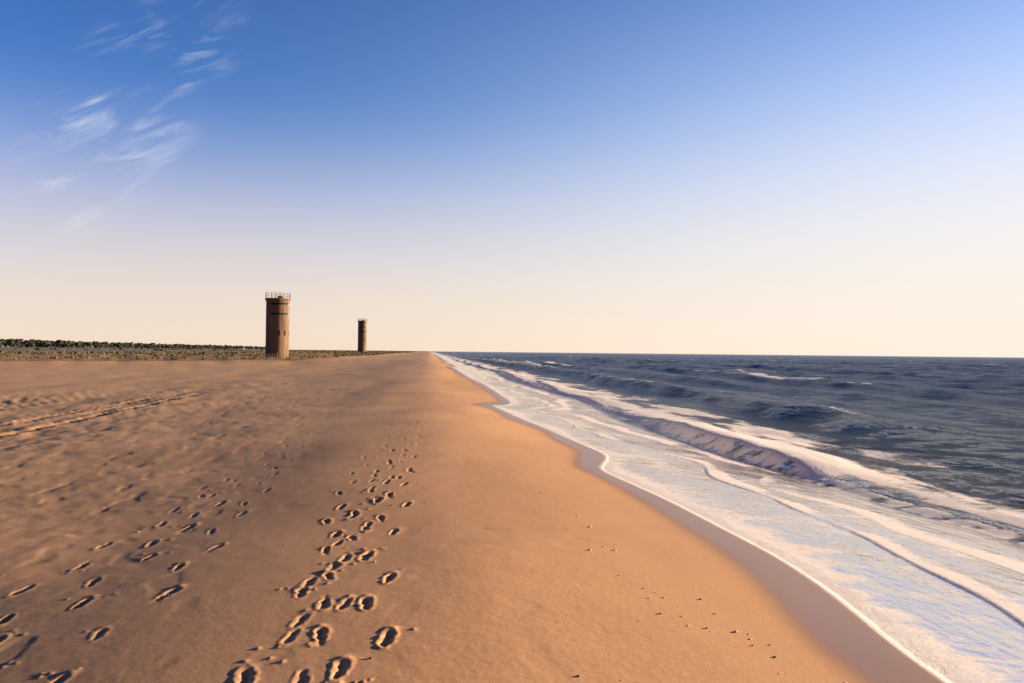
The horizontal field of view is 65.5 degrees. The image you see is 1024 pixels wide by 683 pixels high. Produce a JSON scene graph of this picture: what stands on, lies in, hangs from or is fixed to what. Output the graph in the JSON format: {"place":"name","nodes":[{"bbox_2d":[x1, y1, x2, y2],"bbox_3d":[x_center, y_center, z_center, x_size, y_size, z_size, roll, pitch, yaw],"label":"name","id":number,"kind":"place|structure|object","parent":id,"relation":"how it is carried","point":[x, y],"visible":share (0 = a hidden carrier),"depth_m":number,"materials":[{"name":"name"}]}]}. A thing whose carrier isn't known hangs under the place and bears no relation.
{"place":"outdoors","nodes":[
{"label":"outdoors","id":0,"kind":"place"},
{"bbox_2d":[0,339,265,349],"bbox_3d":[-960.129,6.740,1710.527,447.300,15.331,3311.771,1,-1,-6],"label":"trees","id":1,"kind":"object","parent":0,"point":[35,343],"depth_m":1494.84,"materials":[{"name":"green plant"}]},
{"bbox_2d":[0,347,943,682],"bbox_3d":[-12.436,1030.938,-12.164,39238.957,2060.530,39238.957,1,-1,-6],"label":"beach sand","id":2,"kind":"structure","parent":0,"point":[270,509],"depth_m":6.85,"materials":[{"name":"beige sand"}]},
{"bbox_2d":[2,351,333,360],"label":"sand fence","id":3,"kind":"object","parent":2,"relation":"on","point":[166,356],"visible":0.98,"depth_m":143.21,"materials":[{"name":"brown wood"}]},
{"bbox_2d":[15,348,352,350],"bbox_3d":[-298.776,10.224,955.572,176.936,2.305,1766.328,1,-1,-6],"label":"dune shrubs","id":4,"kind":"object","parent":2,"relation":"on","point":[177,349],"visible":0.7,"depth_m":549.24,"materials":[{"name":"green plant"}]},
{"bbox_2d":[0,350,414,359],"bbox_3d":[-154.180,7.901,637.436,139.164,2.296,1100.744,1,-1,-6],"label":"dune grass","id":5,"kind":"structure","parent":2,"relation":"on","point":[336,353],"depth_m":167.54,"materials":[{"name":"green plant"}]},
{"bbox_2d":[265,292,290,357],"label":"tower","id":6,"kind":"structure","parent":2,"relation":"on","point":[277,327],"depth_m":161.07,"materials":[{"name":"concrete"}]},
{"bbox_2d":[358,319,366,351],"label":"tower","id":7,"kind":"structure","parent":2,"relation":"on","point":[362,335],"depth_m":425.11,"materials":[{"name":"concrete"}]},
{"bbox_2d":[1,418,775,680],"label":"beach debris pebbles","id":8,"kind":"object","parent":2,"relation":"on","point":[618,575],"visible":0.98,"depth_m":4.95,"materials":[{"name":"brown stone"}]},
{"bbox_2d":[138,408,846,682],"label":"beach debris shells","id":9,"kind":"object","parent":2,"relation":"on","point":[613,549],"visible":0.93,"depth_m":6.15},
{"bbox_2d":[0,0,1023,356],"label":"sky","id":10,"kind":"structure","parent":0,"point":[749,177],"materials":[{"name":"blue"}]},
{"bbox_2d":[431,351,1023,682],"bbox_3d":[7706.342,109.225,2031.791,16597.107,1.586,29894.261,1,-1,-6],"label":"sea","id":11,"kind":"structure","parent":0,"point":[882,496],"depth_m":15.03,"materials":[{"name":"blue liquid"}]}
]}

